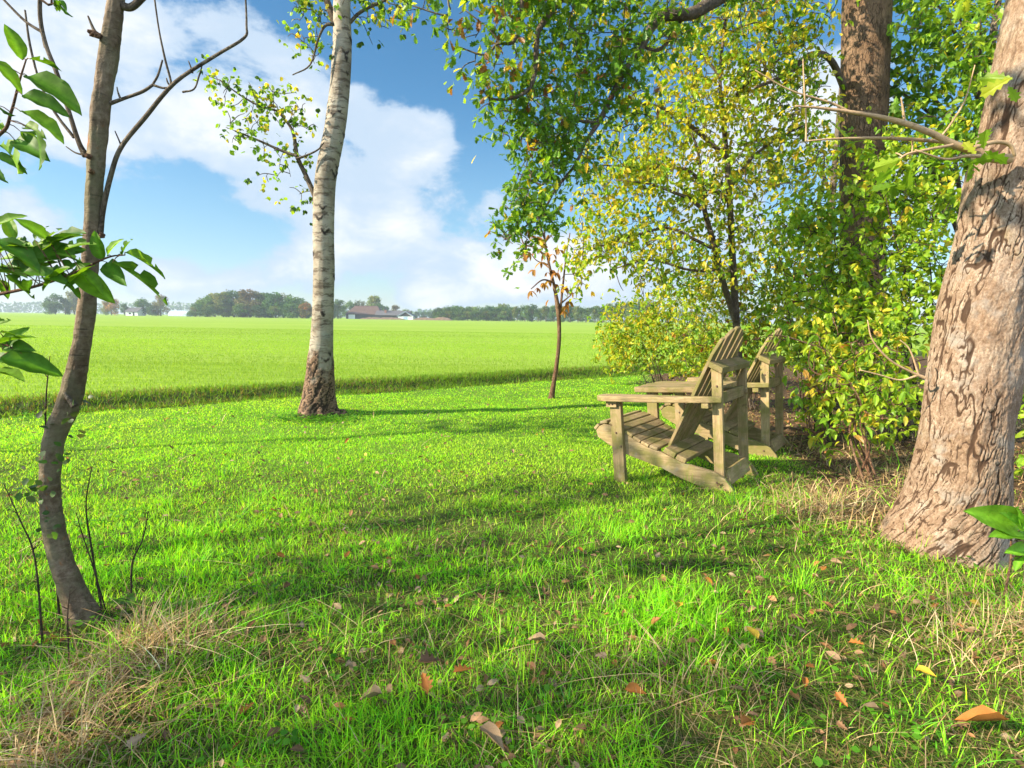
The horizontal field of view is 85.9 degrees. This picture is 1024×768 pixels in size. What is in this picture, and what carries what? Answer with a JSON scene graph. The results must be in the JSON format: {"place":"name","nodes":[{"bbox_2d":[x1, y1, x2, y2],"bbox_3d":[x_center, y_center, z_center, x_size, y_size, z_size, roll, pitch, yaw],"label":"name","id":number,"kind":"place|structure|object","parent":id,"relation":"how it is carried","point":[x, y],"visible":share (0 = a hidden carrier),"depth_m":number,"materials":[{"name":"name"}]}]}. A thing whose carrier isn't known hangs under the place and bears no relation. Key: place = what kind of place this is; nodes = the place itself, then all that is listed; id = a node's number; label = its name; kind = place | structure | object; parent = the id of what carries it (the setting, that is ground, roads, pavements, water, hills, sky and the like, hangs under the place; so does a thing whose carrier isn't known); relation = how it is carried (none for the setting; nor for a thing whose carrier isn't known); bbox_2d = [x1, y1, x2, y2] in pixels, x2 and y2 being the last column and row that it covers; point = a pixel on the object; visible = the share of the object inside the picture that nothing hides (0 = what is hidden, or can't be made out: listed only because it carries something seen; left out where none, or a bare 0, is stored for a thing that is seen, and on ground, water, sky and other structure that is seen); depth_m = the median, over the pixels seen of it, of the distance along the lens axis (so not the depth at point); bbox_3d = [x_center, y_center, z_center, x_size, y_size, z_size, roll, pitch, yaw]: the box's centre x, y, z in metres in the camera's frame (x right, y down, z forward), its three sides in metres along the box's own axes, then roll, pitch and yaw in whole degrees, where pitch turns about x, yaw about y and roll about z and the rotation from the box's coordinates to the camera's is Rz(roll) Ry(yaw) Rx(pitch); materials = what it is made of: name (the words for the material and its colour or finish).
{"place":"outdoors","nodes":[
{"label":"outdoors","id":0,"kind":"place"},
{"bbox_2d":[0,359,802,417],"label":"ditch grass","id":1,"kind":"structure","parent":0,"point":[28,398],"depth_m":9.03,"materials":[{"name":"plant"}]},
{"bbox_2d":[0,351,928,418],"bbox_3d":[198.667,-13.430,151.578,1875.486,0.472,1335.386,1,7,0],"label":"ditch","id":2,"kind":"object","parent":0,"point":[20,404],"visible":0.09,"depth_m":8.92,"materials":[{"name":"plant"}]},
{"bbox_2d":[0,312,930,400],"bbox_3d":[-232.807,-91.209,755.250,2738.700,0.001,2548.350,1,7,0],"label":"field","id":3,"kind":"structure","parent":0,"point":[17,319],"depth_m":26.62,"materials":[{"name":"plant"}]},
{"bbox_2d":[41,301,57,313],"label":"field edge tree","id":4,"kind":"object","parent":3,"relation":"on","point":[47,304],"visible":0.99,"depth_m":321.60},
{"bbox_2d":[43,293,62,313],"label":"field edge tree","id":5,"kind":"object","parent":3,"relation":"on","point":[55,298],"visible":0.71,"depth_m":326.38,"materials":[{"name":"plant"}]},
{"bbox_2d":[58,298,71,314],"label":"field edge tree","id":6,"kind":"object","parent":3,"relation":"on","point":[65,301],"visible":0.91,"depth_m":332.26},
{"bbox_2d":[62,290,77,314],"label":"field edge tree","id":7,"kind":"object","parent":3,"relation":"on","point":[72,298],"visible":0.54,"depth_m":339.56,"materials":[{"name":"plant"}]},
{"bbox_2d":[100,299,119,314],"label":"field edge tree","id":8,"kind":"object","parent":3,"relation":"on","point":[110,306],"visible":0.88,"depth_m":316.08,"materials":[{"name":"plant"}]},
{"bbox_2d":[124,308,145,315],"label":"house","id":9,"kind":"structure","parent":3,"relation":"on","point":[134,311],"depth_m":316.30,"materials":[{"name":"white"}]},
{"bbox_2d":[132,297,151,314],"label":"field edge tree","id":10,"kind":"object","parent":3,"relation":"on","point":[140,302],"visible":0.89,"depth_m":320.25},
{"bbox_2d":[146,306,156,315],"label":"field edge tree","id":11,"kind":"object","parent":3,"relation":"on","point":[151,312],"visible":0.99,"depth_m":318.90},
{"bbox_2d":[149,294,168,315],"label":"field edge tree","id":12,"kind":"object","parent":3,"relation":"on","point":[158,305],"visible":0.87,"depth_m":325.77,"materials":[{"name":"plant"}]},
{"bbox_2d":[168,310,188,315],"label":"greenhouse","id":13,"kind":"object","parent":3,"relation":"on","point":[175,313],"visible":0.73,"depth_m":357.96,"materials":[{"name":"plastic"}]},
{"bbox_2d":[184,303,206,316],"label":"field edge tree","id":14,"kind":"object","parent":3,"relation":"on","point":[197,307],"visible":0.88,"depth_m":288.76,"materials":[{"name":"plant"}]},
{"bbox_2d":[193,295,216,316],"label":"field edge tree","id":15,"kind":"object","parent":3,"relation":"on","point":[207,300],"visible":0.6,"depth_m":295.96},
{"bbox_2d":[199,304,217,316],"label":"field edge tree","id":16,"kind":"object","parent":3,"relation":"on","point":[209,308],"visible":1,"depth_m":287.62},
{"bbox_2d":[213,292,232,312],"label":"field edge tree","id":17,"kind":"object","parent":3,"relation":"on","point":[220,298],"visible":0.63,"depth_m":292.12,"materials":[{"name":"plant"}]},
{"bbox_2d":[217,306,232,316],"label":"field edge tree","id":18,"kind":"object","parent":3,"relation":"on","point":[225,309],"visible":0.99,"depth_m":289.87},
{"bbox_2d":[224,290,245,316],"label":"field edge tree","id":19,"kind":"object","parent":3,"relation":"on","point":[230,301],"visible":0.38,"depth_m":296.77,"materials":[{"name":"plant"}]},
{"bbox_2d":[231,303,249,317],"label":"field edge tree","id":20,"kind":"object","parent":3,"relation":"on","point":[238,309],"visible":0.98,"depth_m":287.02,"materials":[{"name":"plant"}]},
{"bbox_2d":[233,289,261,317],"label":"field edge tree","id":21,"kind":"object","parent":3,"relation":"on","point":[243,294],"visible":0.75,"depth_m":294.20,"materials":[{"name":"plant"}]},
{"bbox_2d":[249,304,268,317],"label":"field edge tree","id":22,"kind":"object","parent":3,"relation":"on","point":[259,308],"visible":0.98,"depth_m":287.40,"materials":[{"name":"plant"}]},
{"bbox_2d":[256,292,273,317],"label":"field edge tree","id":23,"kind":"object","parent":3,"relation":"on","point":[261,298],"visible":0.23,"depth_m":299.11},
{"bbox_2d":[266,306,281,317],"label":"field edge tree","id":24,"kind":"object","parent":3,"relation":"on","point":[272,312],"visible":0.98,"depth_m":288.63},
{"bbox_2d":[261,292,289,317],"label":"field edge tree","id":25,"kind":"object","parent":3,"relation":"on","point":[269,303],"visible":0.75,"depth_m":294.31,"materials":[{"name":"plant"}]},
{"bbox_2d":[278,295,300,317],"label":"field edge tree","id":26,"kind":"object","parent":3,"relation":"on","point":[288,300],"visible":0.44,"depth_m":299.64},
{"bbox_2d":[280,303,299,317],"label":"field edge tree","id":27,"kind":"object","parent":3,"relation":"on","point":[290,306],"visible":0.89,"depth_m":289.31,"materials":[{"name":"plant"}]},
{"bbox_2d":[298,303,311,317],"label":"field edge tree","id":28,"kind":"object","parent":3,"relation":"on","point":[302,306],"visible":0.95,"depth_m":286.78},
{"bbox_2d":[334,299,345,318],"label":"field edge tree","id":29,"kind":"object","parent":3,"relation":"on","point":[340,305],"visible":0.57,"depth_m":327.65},
{"bbox_2d":[341,300,354,316],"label":"field edge tree","id":30,"kind":"object","parent":3,"relation":"on","point":[350,305],"visible":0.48,"depth_m":376.16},
{"bbox_2d":[345,306,381,318],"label":"barn","id":31,"kind":"structure","parent":3,"relation":"on","point":[357,312],"depth_m":333.48,"materials":[{"name":"brown tile"}]},
{"bbox_2d":[365,294,383,309],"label":"field edge tree","id":32,"kind":"object","parent":3,"relation":"on","point":[374,300],"visible":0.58,"depth_m":366.13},
{"bbox_2d":[0,301,750,322],"bbox_3d":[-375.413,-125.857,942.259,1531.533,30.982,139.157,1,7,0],"label":"distant woodland","id":33,"kind":"object","parent":3,"relation":"on","point":[9,307],"visible":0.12,"depth_m":933.80,"materials":[{"name":"plant"}]},
{"bbox_2d":[381,317,404,319],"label":"soil heap","id":34,"kind":"object","parent":3,"relation":"on","point":[387,318],"visible":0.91,"depth_m":300.02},
{"bbox_2d":[375,309,411,317],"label":"farmhouse","id":35,"kind":"object","parent":3,"relation":"on","point":[384,313],"visible":0.56,"depth_m":323.70,"materials":[{"name":"brick"}]},
{"bbox_2d":[397,311,415,319],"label":"shed","id":36,"kind":"structure","parent":3,"relation":"on","point":[405,315],"depth_m":313.76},
{"bbox_2d":[442,311,453,318],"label":"field edge tree","id":37,"kind":"object","parent":3,"relation":"on","point":[449,314],"visible":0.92,"depth_m":319.59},
{"bbox_2d":[450,305,463,319],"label":"field edge tree","id":38,"kind":"object","parent":3,"relation":"on","point":[455,307],"visible":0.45,"depth_m":324.51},
{"bbox_2d":[452,311,464,320],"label":"field edge tree","id":39,"kind":"object","parent":3,"relation":"on","point":[456,316],"visible":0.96,"depth_m":319.39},
{"bbox_2d":[460,311,472,320],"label":"field edge tree","id":40,"kind":"object","parent":3,"relation":"on","point":[466,315],"visible":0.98,"depth_m":319.02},
{"bbox_2d":[469,311,482,320],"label":"field edge tree","id":41,"kind":"object","parent":3,"relation":"on","point":[476,317],"visible":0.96,"depth_m":319.25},
{"bbox_2d":[472,306,483,320],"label":"field edge tree","id":42,"kind":"object","parent":3,"relation":"on","point":[480,309],"visible":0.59,"depth_m":326.16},
{"bbox_2d":[479,311,491,320],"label":"field edge tree","id":43,"kind":"object","parent":3,"relation":"on","point":[483,314],"visible":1,"depth_m":318.75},
{"bbox_2d":[482,305,496,320],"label":"field edge tree","id":44,"kind":"object","parent":3,"relation":"on","point":[487,307],"visible":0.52,"depth_m":325.03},
{"bbox_2d":[488,311,500,320],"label":"field edge tree","id":45,"kind":"object","parent":3,"relation":"on","point":[494,314],"visible":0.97,"depth_m":318.95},
{"bbox_2d":[497,311,509,320],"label":"field edge tree","id":46,"kind":"object","parent":3,"relation":"on","point":[502,314],"visible":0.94,"depth_m":318.41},
{"bbox_2d":[511,306,521,318],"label":"field edge tree","id":47,"kind":"object","parent":3,"relation":"on","point":[515,311],"visible":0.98,"depth_m":312.94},
{"bbox_2d":[520,305,530,321],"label":"field edge tree","id":48,"kind":"object","parent":3,"relation":"on","point":[522,308],"visible":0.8,"depth_m":310.23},
{"bbox_2d":[524,304,537,321],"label":"field edge tree","id":49,"kind":"object","parent":3,"relation":"on","point":[530,314],"visible":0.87,"depth_m":307.88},
{"bbox_2d":[533,308,541,317],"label":"field edge tree","id":50,"kind":"object","parent":3,"relation":"on","point":[538,314],"visible":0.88,"depth_m":304.61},
{"bbox_2d":[540,306,550,318],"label":"field edge tree","id":51,"kind":"object","parent":3,"relation":"on","point":[545,310],"visible":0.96,"depth_m":302.00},
{"bbox_2d":[548,305,556,319],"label":"field edge tree","id":52,"kind":"object","parent":3,"relation":"on","point":[553,310],"visible":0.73,"depth_m":298.31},
{"bbox_2d":[565,305,573,321],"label":"field edge tree","id":53,"kind":"object","parent":3,"relation":"on","point":[570,313],"visible":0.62,"depth_m":292.26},
{"bbox_2d":[572,305,582,322],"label":"field edge tree","id":54,"kind":"object","parent":3,"relation":"on","point":[575,310],"visible":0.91,"depth_m":289.28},
{"bbox_2d":[580,307,591,322],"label":"field edge tree","id":55,"kind":"object","parent":3,"relation":"on","point":[586,311],"visible":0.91,"depth_m":286.83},
{"bbox_2d":[590,305,600,322],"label":"field edge tree","id":56,"kind":"object","parent":3,"relation":"on","point":[593,312],"visible":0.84,"depth_m":282.89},
{"bbox_2d":[622,301,634,317],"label":"field edge tree","id":57,"kind":"object","parent":3,"relation":"on","point":[626,308],"visible":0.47,"depth_m":271.10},
{"bbox_2d":[0,0,1004,325],"label":"sky","id":58,"kind":"structure","parent":0,"point":[412,211],"materials":[{"name":"blue"}]},
{"bbox_2d":[0,374,1023,767],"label":"leaf litter","id":59,"kind":"object","parent":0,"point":[478,718],"visible":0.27,"depth_m":2.01,"materials":[{"name":"plant"}]},
{"bbox_2d":[0,356,1023,767],"bbox_3d":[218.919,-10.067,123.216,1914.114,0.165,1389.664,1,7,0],"label":"lawn","id":60,"kind":"structure","parent":0,"point":[438,510],"depth_m":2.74,"materials":[{"name":"plant"}]},
{"bbox_2d":[3,482,43,645],"bbox_3d":[-1.716,0.654,1.943,0.107,0.629,0.021,0,7,-11],"label":"bare shoot","id":61,"kind":"object","parent":60,"relation":"on","point":[38,591],"visible":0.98,"depth_m":1.94,"materials":[{"name":"plant"}]},
{"bbox_2d":[41,705,56,720],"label":"fallen leaf","id":62,"kind":"object","parent":60,"relation":"on","point":[46,712],"visible":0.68,"depth_m":1.57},
{"bbox_2d":[42,356,60,624],"bbox_3d":[-1.718,0.424,2.066,0.054,1.062,0.022,1,7,0],"label":"bare shoot","id":63,"kind":"object","parent":60,"relation":"on","point":[58,602],"visible":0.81,"depth_m":2.03,"materials":[{"name":"plant"}]},
{"bbox_2d":[60,587,77,664],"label":"bare shoot","id":64,"kind":"object","parent":60,"relation":"on","point":[67,640],"visible":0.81,"depth_m":1.83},
{"bbox_2d":[0,0,167,381],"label":"leafy sapling","id":65,"kind":"object","parent":60,"relation":"on","point":[28,258],"visible":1,"depth_m":1.68,"materials":[{"name":"green plant"}]},
{"bbox_2d":[74,513,106,612],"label":"bare shoot","id":66,"kind":"object","parent":60,"relation":"on","point":[88,551],"visible":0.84,"depth_m":2.20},
{"bbox_2d":[85,466,103,611],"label":"bare shoot","id":67,"kind":"object","parent":60,"relation":"on","point":[95,571],"visible":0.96,"depth_m":2.14,"materials":[{"name":"plant"}]},
{"bbox_2d":[3,0,247,632],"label":"leaning tree","id":68,"kind":"object","parent":60,"relation":"on","point":[67,576],"visible":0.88,"depth_m":1.98,"materials":[{"name":"brown plant"}]},
{"bbox_2d":[106,593,146,620],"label":"seedling","id":69,"kind":"object","parent":60,"relation":"on","point":[126,601],"visible":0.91,"depth_m":2.16,"materials":[{"name":"green plant"}]},
{"bbox_2d":[125,733,146,747],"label":"fallen leaf","id":70,"kind":"object","parent":60,"relation":"on","point":[135,739],"visible":0.91,"depth_m":1.49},
{"bbox_2d":[127,511,150,607],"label":"bare shoot","id":71,"kind":"object","parent":60,"relation":"on","point":[131,586],"visible":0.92,"depth_m":2.25,"materials":[{"name":"plant"}]},
{"bbox_2d":[239,702,253,714],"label":"fallen leaf","id":72,"kind":"object","parent":60,"relation":"on","point":[245,708],"visible":0.96,"depth_m":1.63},
{"bbox_2d":[296,704,305,718],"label":"fallen leaf","id":73,"kind":"object","parent":60,"relation":"on","point":[301,710],"visible":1,"depth_m":1.63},
{"bbox_2d":[193,0,443,418],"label":"birch tree","id":74,"kind":"object","parent":60,"relation":"on","point":[318,395],"visible":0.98,"depth_m":6.28,"materials":[{"name":"white plant"}]},
{"bbox_2d":[360,684,381,699],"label":"fallen leaf","id":75,"kind":"object","parent":60,"relation":"on","point":[376,690],"visible":0.94,"depth_m":1.68,"materials":[{"name":"plant"}]},
{"bbox_2d":[417,672,432,693],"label":"fallen leaf","id":76,"kind":"object","parent":60,"relation":"on","point":[425,684],"visible":1,"depth_m":1.73,"materials":[{"name":"plant"}]},
{"bbox_2d":[417,650,441,662],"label":"fallen leaf","id":77,"kind":"object","parent":60,"relation":"on","point":[425,658],"visible":1,"depth_m":1.85,"materials":[{"name":"plant"}]},
{"bbox_2d":[453,663,473,671],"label":"fallen leaf","id":78,"kind":"object","parent":60,"relation":"on","point":[459,668],"visible":1,"depth_m":1.79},
{"bbox_2d":[480,721,503,749],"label":"fallen leaf","id":79,"kind":"object","parent":60,"relation":"on","point":[490,729],"visible":1,"depth_m":1.50,"materials":[{"name":"plant"}]},
{"bbox_2d":[0,387,1023,767],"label":"dry grass","id":80,"kind":"structure","parent":60,"relation":"on","point":[176,627],"depth_m":1.84,"materials":[{"name":"plant"}]},
{"bbox_2d":[528,632,545,639],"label":"fallen leaf","id":81,"kind":"object","parent":60,"relation":"on","point":[538,636],"visible":1,"depth_m":1.93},
{"bbox_2d":[499,205,581,398],"bbox_3d":[0.442,-1.178,8.282,1.291,2.878,0.587,1,7,0],"label":"chestnut sapling","id":82,"kind":"object","parent":60,"relation":"on","point":[560,309],"visible":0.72,"depth_m":8.26,"materials":[{"name":"brown plant"}]},
{"bbox_2d":[625,682,645,693],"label":"fallen leaf","id":83,"kind":"object","parent":60,"relation":"on","point":[630,687],"visible":0.96,"depth_m":1.65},
{"bbox_2d":[389,0,892,403],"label":"oak tree","id":84,"kind":"object","parent":60,"relation":"on","point":[863,71],"visible":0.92,"depth_m":4.55,"materials":[{"name":"green plant"}]},
{"bbox_2d":[587,271,725,384],"bbox_3d":[2.640,-0.954,10.126,2.403,2.208,2.203,1,7,0],"label":"shrub","id":85,"kind":"object","parent":60,"relation":"on","point":[647,321],"visible":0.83,"depth_m":9.94,"materials":[{"name":"green plant"}]},
{"bbox_2d":[594,326,757,491],"bbox_3d":[1.226,0.170,4.152,1.053,1.154,0.812,0,6,38],"label":"garden chair","id":86,"kind":"object","parent":60,"relation":"on","point":[637,434],"visible":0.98,"depth_m":4.01,"materials":[{"name":"brown wood"}]},
{"bbox_2d":[555,0,871,374],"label":"yellowing tree","id":87,"kind":"object","parent":60,"relation":"on","point":[650,166],"visible":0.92,"depth_m":6.20,"materials":[{"name":"green plant"}]},
{"bbox_2d":[659,328,790,457],"bbox_3d":[1.998,0.078,5.160,1.053,1.154,0.812,1,5,37],"label":"garden chair","id":88,"kind":"object","parent":60,"relation":"on","point":[766,441],"visible":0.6,"depth_m":4.94,"materials":[{"name":"brown wood"}]},
{"bbox_2d":[739,711,754,725],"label":"fallen leaf","id":89,"kind":"object","parent":60,"relation":"on","point":[745,720],"visible":1,"depth_m":1.48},
{"bbox_2d":[656,201,840,408],"bbox_3d":[3.078,-0.963,7.292,2.091,2.726,1.724,7,9,42],"label":"shrub","id":90,"kind":"object","parent":60,"relation":"on","point":[710,337],"visible":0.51,"depth_m":7.29,"materials":[{"name":"green plant"}]},
{"bbox_2d":[747,626,759,638],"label":"fallen leaf","id":91,"kind":"object","parent":60,"relation":"on","point":[752,631],"visible":1,"depth_m":1.90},
{"bbox_2d":[712,267,901,457],"bbox_3d":[2.789,-0.206,4.993,1.307,1.648,2.090,6,8,38],"label":"shrub","id":92,"kind":"object","parent":60,"relation":"on","point":[827,337],"visible":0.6,"depth_m":4.87,"materials":[{"name":"green plant"}]},
{"bbox_2d":[726,88,945,380],"bbox_3d":[6.154,-3.468,10.812,4.076,7.006,2.915,1,7,0],"label":"woodland tree","id":93,"kind":"object","parent":60,"relation":"on","point":[834,162],"visible":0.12,"depth_m":10.95,"materials":[{"name":"green plant"}]},
{"bbox_2d":[834,692,847,706],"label":"fallen leaf","id":94,"kind":"object","parent":60,"relation":"on","point":[840,697],"visible":1,"depth_m":1.58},
{"bbox_2d":[836,720,847,729],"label":"fallen leaf","id":95,"kind":"object","parent":60,"relation":"on","point":[840,724],"visible":1,"depth_m":1.50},
{"bbox_2d":[740,166,951,431],"bbox_3d":[3.248,-0.827,5.564,1.590,2.742,1.793,1,7,0],"label":"shrub","id":96,"kind":"object","parent":60,"relation":"on","point":[846,294],"visible":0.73,"depth_m":5.38,"materials":[{"name":"green plant"}]},
{"bbox_2d":[774,316,929,486],"bbox_3d":[2.472,0.111,4.032,0.678,1.209,1.093,-1,7,-16],"label":"shrub","id":97,"kind":"object","parent":60,"relation":"on","point":[859,407],"visible":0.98,"depth_m":4.00,"materials":[{"name":"green plant"}]},
{"bbox_2d":[863,702,881,710],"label":"fallen leaf","id":98,"kind":"object","parent":60,"relation":"on","point":[872,705],"visible":0.98,"depth_m":1.56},
{"bbox_2d":[755,0,1023,570],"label":"oak tree","id":99,"kind":"object","parent":60,"relation":"on","point":[963,453],"visible":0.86,"depth_m":2.49,"materials":[{"name":"brown plant"}]},
{"bbox_2d":[819,97,977,445],"bbox_3d":[3.560,-1.020,5.043,1.250,3.388,2.246,5,8,29],"label":"shrub","id":100,"kind":"object","parent":60,"relation":"on","point":[876,209],"visible":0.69,"depth_m":5.04,"materials":[{"name":"green plant"}]},
{"bbox_2d":[820,0,1005,246],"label":"woodland tree","id":101,"kind":"object","parent":60,"relation":"on","point":[931,33],"visible":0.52,"depth_m":6.49,"materials":[{"name":"green plant"}]},
{"bbox_2d":[915,665,936,676],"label":"fallen leaf","id":102,"kind":"object","parent":60,"relation":"on","point":[925,669],"visible":1,"depth_m":1.71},
{"bbox_2d":[909,0,1005,253],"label":"woodland tree","id":103,"kind":"object","parent":60,"relation":"on","point":[942,80],"visible":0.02,"depth_m":8.64,"materials":[{"name":"green plant"}]},
{"bbox_2d":[952,720,969,726],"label":"fallen leaf","id":104,"kind":"object","parent":60,"relation":"on","point":[960,724],"visible":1,"depth_m":1.50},
{"bbox_2d":[954,704,1007,720],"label":"fallen leaf","id":105,"kind":"object","parent":60,"relation":"on","point":[982,712],"visible":1,"depth_m":1.51,"materials":[{"name":"plant"}]},
{"bbox_2d":[964,490,1023,597],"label":"seedling","id":106,"kind":"object","parent":60,"relation":"on","point":[1005,522],"visible":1,"depth_m":2.19,"materials":[{"name":"green plant"}]},
{"bbox_2d":[1013,390,1023,478],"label":"shrub","id":107,"kind":"object","parent":60,"relation":"on","point":[1019,463],"visible":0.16,"depth_m":4.08,"materials":[{"name":"green plant"}]},
{"bbox_2d":[641,381,736,394],"bbox_3d":[1.498,0.031,4.725,0.710,0.073,0.550,0,6,38],"label":"side table","id":108,"kind":"object","parent":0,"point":[694,383],"visible":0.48,"depth_m":4.69,"materials":[{"name":"brown wood"}]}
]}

